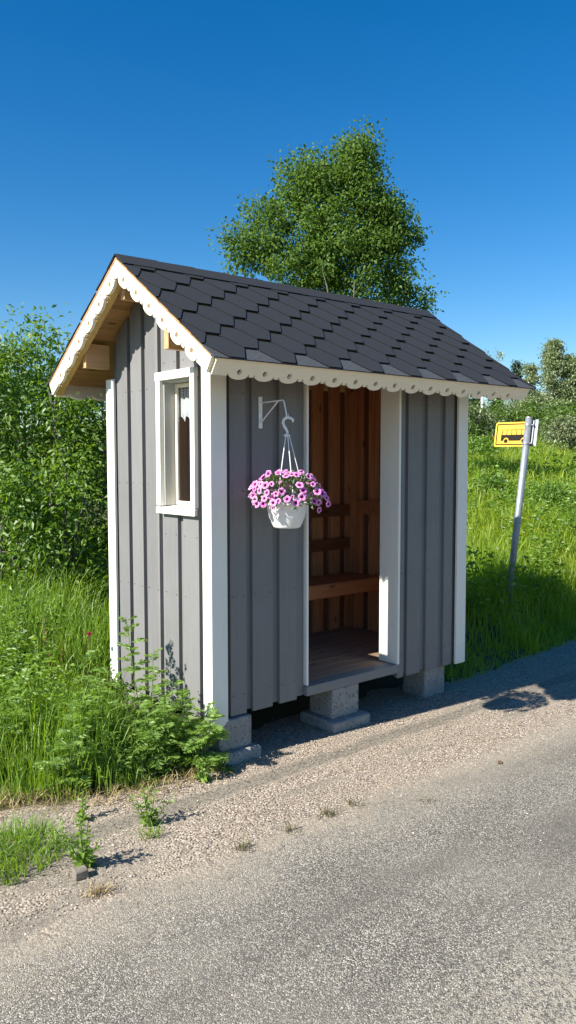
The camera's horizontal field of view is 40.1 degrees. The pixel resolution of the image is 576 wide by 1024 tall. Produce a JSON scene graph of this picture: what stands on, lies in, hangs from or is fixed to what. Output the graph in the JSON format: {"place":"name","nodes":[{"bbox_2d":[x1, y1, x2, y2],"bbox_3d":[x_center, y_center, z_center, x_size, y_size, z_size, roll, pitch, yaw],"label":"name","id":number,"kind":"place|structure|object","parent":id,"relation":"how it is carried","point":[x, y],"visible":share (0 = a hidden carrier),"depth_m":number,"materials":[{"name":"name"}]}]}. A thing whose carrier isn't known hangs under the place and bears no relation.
{"place":"outdoors","nodes":[
{"label":"outdoors","id":0,"kind":"place"},
{"bbox_2d":[0,714,575,1023],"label":"road","id":1,"kind":"structure","parent":0,"point":[405,975],"depth_m":3.14,"materials":[{"name":"grey asphalt"}]},
{"bbox_2d":[229,831,256,852],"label":"grass tuft","id":2,"kind":"object","parent":1,"relation":"on","point":[243,843],"visible":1,"depth_m":3.76,"materials":[{"name":"beige plant"}]},
{"bbox_2d":[276,819,299,835],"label":"grass tuft","id":3,"kind":"object","parent":1,"relation":"on","point":[290,828],"visible":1,"depth_m":3.94,"materials":[{"name":"beige plant"}]},
{"bbox_2d":[314,802,340,819],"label":"grass tuft","id":4,"kind":"object","parent":1,"relation":"on","point":[331,812],"visible":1,"depth_m":4.12,"materials":[{"name":"plant"}]},
{"bbox_2d":[343,794,367,808],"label":"grass tuft","id":5,"kind":"object","parent":1,"relation":"on","point":[350,800],"visible":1,"depth_m":4.23,"materials":[{"name":"plant"}]},
{"bbox_2d":[0,639,575,939],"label":"gravel shoulder","id":6,"kind":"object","parent":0,"point":[382,738],"visible":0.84,"depth_m":4.54,"materials":[{"name":"gravel"}]},
{"bbox_2d":[0,807,79,885],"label":"grass clump","id":7,"kind":"object","parent":6,"relation":"on","point":[23,842],"visible":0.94,"depth_m":3.71,"materials":[{"name":"green plant"}]},
{"bbox_2d":[58,817,102,867],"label":"leafy weed","id":8,"kind":"object","parent":6,"relation":"on","point":[81,859],"visible":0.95,"depth_m":3.57,"materials":[{"name":"green plant"}]},
{"bbox_2d":[72,865,88,880],"bbox_3d":[-0.923,1.604,3.512,0.064,0.043,0.057,-2,5,-32],"label":"stone","id":9,"kind":"object","parent":6,"relation":"on","point":[79,873],"visible":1,"depth_m":3.50,"materials":[{"name":"grey stone"}]},
{"bbox_2d":[75,788,91,821],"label":"leafy weed","id":10,"kind":"object","parent":6,"relation":"on","point":[82,816],"visible":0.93,"depth_m":4.07,"materials":[{"name":"green plant"}]},
{"bbox_2d":[80,879,121,899],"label":"grass tuft","id":11,"kind":"object","parent":6,"relation":"on","point":[99,891],"visible":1,"depth_m":3.38,"materials":[{"name":"plant"}]},
{"bbox_2d":[0,757,235,822],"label":"dry grass","id":12,"kind":"structure","parent":6,"relation":"on","point":[97,793],"depth_m":4.33,"materials":[{"name":"plant"}]},
{"bbox_2d":[133,817,163,840],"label":"grass tuft","id":13,"kind":"object","parent":6,"relation":"on","point":[150,833],"visible":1,"depth_m":3.89,"materials":[{"name":"green plant"}]},
{"bbox_2d":[127,784,174,826],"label":"leafy weed","id":14,"kind":"object","parent":6,"relation":"on","point":[150,814],"visible":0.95,"depth_m":4.00,"materials":[{"name":"green plant"}]},
{"bbox_2d":[155,678,203,765],"bbox_3d":[-0.659,1.283,4.744,0.298,0.568,0.304,-1,4,-18],"label":"feathery weed","id":15,"kind":"object","parent":6,"relation":"on","point":[182,694],"visible":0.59,"depth_m":4.72,"materials":[{"name":"green plant"}]},
{"bbox_2d":[190,755,213,782],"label":"leafy weed","id":16,"kind":"object","parent":6,"relation":"on","point":[200,775],"visible":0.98,"depth_m":4.54,"materials":[{"name":"green plant"}]},
{"bbox_2d":[172,701,234,773],"bbox_3d":[-0.498,1.334,4.694,0.374,0.474,0.394,-3,5,-40],"label":"feathery weed","id":17,"kind":"object","parent":6,"relation":"on","point":[215,758],"visible":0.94,"depth_m":4.65,"materials":[{"name":"green plant"}]},
{"bbox_2d":[199,742,260,765],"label":"concrete slab","id":18,"kind":"structure","parent":6,"relation":"on","point":[252,750],"depth_m":4.87,"materials":[{"name":"grey concrete"}]},
{"bbox_2d":[186,713,250,751],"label":"concrete block","id":19,"kind":"structure","parent":18,"relation":"on","point":[238,727],"depth_m":4.89,"materials":[{"name":"grey concrete"}]},
{"bbox_2d":[46,254,535,725],"bbox_3d":[0.063,-0.222,5.949,2.973,2.904,2.157,-3,5,-40],"label":"bus shelter","id":20,"kind":"object","parent":19,"relation":"on","point":[222,589],"visible":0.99,"depth_m":5.32,"materials":[{"name":"grey paint"}]},
{"bbox_2d":[155,367,198,516],"bbox_3d":[-0.661,-0.435,4.973,0.134,0.900,0.454,-3,5,-40],"label":"window","id":21,"kind":"structure","parent":20,"relation":"in","point":[166,392],"depth_m":5.07,"materials":[{"name":"white paint"}]},
{"bbox_2d":[179,387,189,421],"bbox_3d":[-0.625,-0.695,5.035,0.010,0.235,0.405,-3,5,-40],"label":"lace curtain","id":22,"kind":"object","parent":20,"relation":"hanging from","point":[184,406],"visible":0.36,"depth_m":5.09,"materials":[{"name":"fabric"}]},
{"bbox_2d":[248,414,330,528],"bbox_3d":[0.008,-0.246,4.739,0.525,0.682,0.437,-3,5,-40],"label":"hanging basket","id":23,"kind":"object","parent":20,"relation":"hanging from","point":[286,513],"visible":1,"depth_m":4.65,"materials":[{"name":"white plastic"}]},
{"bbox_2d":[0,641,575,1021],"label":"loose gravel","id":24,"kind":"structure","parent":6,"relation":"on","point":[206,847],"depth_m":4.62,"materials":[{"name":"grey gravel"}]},
{"bbox_2d":[300,709,369,732],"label":"concrete slab","id":25,"kind":"structure","parent":6,"relation":"on","point":[346,722],"depth_m":5.48,"materials":[{"name":"grey concrete"}]},
{"bbox_2d":[310,683,357,718],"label":"concrete block","id":26,"kind":"structure","parent":25,"relation":"on","point":[336,703],"depth_m":5.50,"materials":[{"name":"grey concrete"}]},
{"bbox_2d":[403,664,443,697],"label":"concrete block","id":27,"kind":"structure","parent":6,"relation":"on","point":[424,684],"depth_m":6.22,"materials":[{"name":"grey concrete"}]},
{"bbox_2d":[0,431,575,809],"bbox_3d":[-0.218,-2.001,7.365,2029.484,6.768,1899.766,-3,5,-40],"label":"ground","id":28,"kind":"structure","parent":0,"point":[260,718],"depth_m":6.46,"materials":[{"name":"green plant"}]},
{"bbox_2d":[0,579,38,703],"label":"sapling","id":29,"kind":"object","parent":28,"relation":"on","point":[15,664],"visible":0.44,"depth_m":5.26,"materials":[{"name":"green plant"}]},
{"bbox_2d":[0,667,43,776],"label":"feathery weed","id":30,"kind":"object","parent":28,"relation":"on","point":[9,697],"visible":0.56,"depth_m":4.56,"materials":[{"name":"green plant"}]},
{"bbox_2d":[0,318,52,576],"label":"bush","id":31,"kind":"object","parent":28,"relation":"on","point":[15,408],"visible":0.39,"depth_m":7.92,"materials":[{"name":"green plant"}]},
{"bbox_2d":[0,333,86,554],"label":"bush","id":32,"kind":"object","parent":28,"relation":"on","point":[22,367],"visible":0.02,"depth_m":10.17,"materials":[{"name":"green plant"}]},
{"bbox_2d":[0,444,91,602],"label":"bush","id":33,"kind":"object","parent":28,"relation":"on","point":[11,494],"visible":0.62,"depth_m":7.14,"materials":[{"name":"green plant"}]},
{"bbox_2d":[0,302,107,590],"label":"bush","id":34,"kind":"object","parent":28,"relation":"on","point":[51,363],"visible":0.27,"depth_m":8.29,"materials":[{"name":"green plant"}]},
{"bbox_2d":[42,619,65,680],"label":"dock plant","id":35,"kind":"object","parent":28,"relation":"on","point":[50,653],"visible":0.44,"depth_m":5.38,"materials":[{"name":"green plant"}]},
{"bbox_2d":[0,470,108,616],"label":"bush","id":36,"kind":"object","parent":28,"relation":"on","point":[69,505],"visible":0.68,"depth_m":7.26,"materials":[{"name":"green plant"}]},
{"bbox_2d":[0,585,115,770],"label":"verge weeds","id":37,"kind":"object","parent":28,"relation":"on","point":[7,649],"visible":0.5,"depth_m":5.00,"materials":[{"name":"green plant"}]},
{"bbox_2d":[12,373,108,602],"bbox_3d":[-2.044,-0.299,8.324,1.602,2.747,1.638,-3,5,-40],"label":"bush","id":38,"kind":"object","parent":28,"relation":"on","point":[77,408],"visible":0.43,"depth_m":8.02,"materials":[{"name":"green plant"}]},
{"bbox_2d":[33,713,93,795],"bbox_3d":[-1.237,1.349,4.373,0.336,0.487,0.312,-1,4,-15],"label":"feathery weed","id":39,"kind":"object","parent":28,"relation":"on","point":[61,761],"visible":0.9,"depth_m":4.33,"materials":[{"name":"green plant"}]},
{"bbox_2d":[60,454,108,561],"bbox_3d":[-1.679,-0.123,8.954,1.620,2.304,1.867,-3,5,-40],"label":"bush","id":40,"kind":"object","parent":28,"relation":"on","point":[102,510],"depth_m":8.55,"materials":[{"name":"green plant"}]},
{"bbox_2d":[83,631,91,687],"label":"red flower","id":41,"kind":"object","parent":28,"relation":"on","point":[89,633],"visible":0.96,"depth_m":5.61,"materials":[{"name":"green plant"}]},
{"bbox_2d":[63,676,119,767],"bbox_3d":[-1.140,1.270,4.609,0.366,0.609,0.348,-3,5,-40],"label":"feathery weed","id":42,"kind":"object","parent":28,"relation":"on","point":[78,702],"visible":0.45,"depth_m":4.57,"materials":[{"name":"green plant"}]},
{"bbox_2d":[71,650,118,732],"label":"feathery weed","id":43,"kind":"object","parent":28,"relation":"on","point":[89,653],"visible":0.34,"depth_m":4.92,"materials":[{"name":"green plant"}]},
{"bbox_2d":[95,675,125,718],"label":"leafy weed","id":44,"kind":"object","parent":28,"relation":"on","point":[114,696],"visible":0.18,"depth_m":5.39,"materials":[{"name":"green plant"}]},
{"bbox_2d":[59,701,203,792],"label":"wall weeds","id":45,"kind":"object","parent":28,"relation":"on","point":[170,747],"depth_m":4.57,"materials":[{"name":"green plant"}]},
{"bbox_2d":[100,615,174,730],"bbox_3d":[-0.923,1.100,4.899,0.411,0.896,0.367,2,4,29],"label":"feathery weed","id":46,"kind":"object","parent":28,"relation":"on","point":[127,629],"visible":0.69,"depth_m":4.93,"materials":[{"name":"green plant"}]},
{"bbox_2d":[123,686,168,709],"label":"concrete block","id":47,"kind":"structure","parent":28,"relation":"on","point":[135,695],"depth_m":5.66,"materials":[{"name":"grey concrete"}]},
{"bbox_2d":[125,684,182,774],"bbox_3d":[-0.776,1.298,4.622,0.386,0.555,0.323,-3,5,-40],"label":"feathery weed","id":48,"kind":"object","parent":28,"relation":"on","point":[149,731],"visible":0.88,"depth_m":4.60,"materials":[{"name":"green plant"}]},
{"bbox_2d":[73,418,575,547],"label":"meadow weeds","id":49,"kind":"object","parent":28,"relation":"on","point":[536,486],"visible":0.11,"depth_m":22.49,"materials":[{"name":"green plant"}]},
{"bbox_2d":[205,115,448,314],"bbox_3d":[0.978,-5.152,19.712,4.752,8.843,4.313,-3,5,-40],"label":"deciduous tree","id":50,"kind":"object","parent":28,"relation":"on","point":[366,247],"visible":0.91,"depth_m":19.16,"materials":[{"name":"green plant"}]},
{"bbox_2d":[87,435,575,681],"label":"meadow grass","id":51,"kind":"structure","parent":28,"relation":"on","point":[489,538],"depth_m":9.05,"materials":[{"name":"green plant"}]},
{"bbox_2d":[96,465,575,627],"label":"meadow weeds","id":52,"kind":"object","parent":28,"relation":"on","point":[548,551],"visible":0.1,"depth_m":9.57,"materials":[{"name":"green plant"}]},
{"bbox_2d":[468,396,484,421],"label":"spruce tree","id":53,"kind":"object","parent":28,"relation":"on","point":[478,399],"visible":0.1,"depth_m":63.19,"materials":[{"name":"plant"}]},
{"bbox_2d":[468,397,496,438],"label":"bush","id":54,"kind":"object","parent":28,"relation":"on","point":[472,412],"visible":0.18,"depth_m":45.30,"materials":[{"name":"green plant"}]},
{"bbox_2d":[468,399,503,438],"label":"bush","id":55,"kind":"object","parent":28,"relation":"on","point":[478,416],"visible":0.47,"depth_m":46.25,"materials":[{"name":"green plant"}]},
{"bbox_2d":[480,349,491,405],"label":"birch tree","id":56,"kind":"object","parent":28,"relation":"on","point":[487,401],"visible":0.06,"depth_m":67.42,"materials":[{"name":"green plant"}]},
{"bbox_2d":[468,433,504,462],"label":"bush","id":57,"kind":"object","parent":28,"relation":"on","point":[474,442],"visible":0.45,"depth_m":29.53,"materials":[{"name":"green plant"}]},
{"bbox_2d":[486,398,502,432],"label":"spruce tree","id":58,"kind":"object","parent":28,"relation":"on","point":[491,401],"visible":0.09,"depth_m":61.37,"materials":[{"name":"plant"}]},
{"bbox_2d":[467,469,531,503],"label":"bush","id":59,"kind":"object","parent":28,"relation":"on","point":[491,480],"visible":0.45,"depth_m":16.86,"materials":[{"name":"green plant"}]},
{"bbox_2d":[494,348,504,402],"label":"birch tree","id":60,"kind":"object","parent":28,"relation":"on","point":[499,356],"visible":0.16,"depth_m":65.28,"materials":[{"name":"green plant"}]},
{"bbox_2d":[477,399,529,437],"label":"bush","id":61,"kind":"object","parent":28,"relation":"on","point":[503,415],"visible":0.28,"depth_m":49.33,"materials":[{"name":"green plant"}]},
{"bbox_2d":[490,396,541,431],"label":"bush","id":62,"kind":"object","parent":28,"relation":"on","point":[511,404],"visible":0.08,"depth_m":51.62,"materials":[{"name":"green plant"}]},
{"bbox_2d":[494,417,538,613],"bbox_3d":[2.383,0.069,8.615,0.410,2.201,0.491,-3,5,-40],"label":"bus stop sign","id":63,"kind":"object","parent":28,"relation":"on","point":[522,434],"visible":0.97,"depth_m":8.49,"materials":[{"name":"metal"}]},
{"bbox_2d":[510,359,523,412],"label":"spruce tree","id":64,"kind":"object","parent":28,"relation":"on","point":[516,366],"visible":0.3,"depth_m":65.15,"materials":[{"name":"plant"}]},
{"bbox_2d":[517,361,546,407],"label":"birch tree","id":65,"kind":"object","parent":28,"relation":"on","point":[532,372],"visible":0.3,"depth_m":57.20,"materials":[{"name":"green plant"}]},
{"bbox_2d":[517,387,551,434],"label":"bush","id":66,"kind":"object","parent":28,"relation":"on","point":[528,396],"visible":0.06,"depth_m":54.51,"materials":[{"name":"green plant"}]},
{"bbox_2d":[506,395,566,437],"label":"bush","id":67,"kind":"object","parent":28,"relation":"on","point":[531,409],"visible":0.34,"depth_m":49.32,"materials":[{"name":"green plant"}]},
{"bbox_2d":[516,475,575,517],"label":"bush","id":68,"kind":"object","parent":28,"relation":"on","point":[553,488],"visible":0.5,"depth_m":14.89,"materials":[{"name":"green plant"}]},
{"bbox_2d":[535,337,571,413],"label":"birch tree","id":69,"kind":"object","parent":28,"relation":"on","point":[551,358],"visible":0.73,"depth_m":60.94,"materials":[{"name":"green plant"}]},
{"bbox_2d":[533,396,575,445],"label":"bush","id":70,"kind":"object","parent":28,"relation":"on","point":[553,411],"visible":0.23,"depth_m":47.57,"materials":[{"name":"green plant"}]},
{"bbox_2d":[537,411,575,453],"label":"bush","id":71,"kind":"object","parent":28,"relation":"on","point":[561,431],"visible":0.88,"depth_m":42.45,"materials":[{"name":"green plant"}]},
{"bbox_2d":[544,398,575,443],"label":"bush","id":72,"kind":"object","parent":28,"relation":"on","point":[570,411],"visible":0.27,"depth_m":45.41,"materials":[{"name":"green plant"}]},
{"bbox_2d":[553,353,575,409],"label":"birch tree","id":73,"kind":"object","parent":28,"relation":"on","point":[568,385],"visible":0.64,"depth_m":60.93,"materials":[{"name":"green plant"}]},
{"bbox_2d":[0,0,575,433],"label":"sky","id":74,"kind":"structure","parent":0,"point":[134,128],"materials":[{"name":"blue"}]}
]}

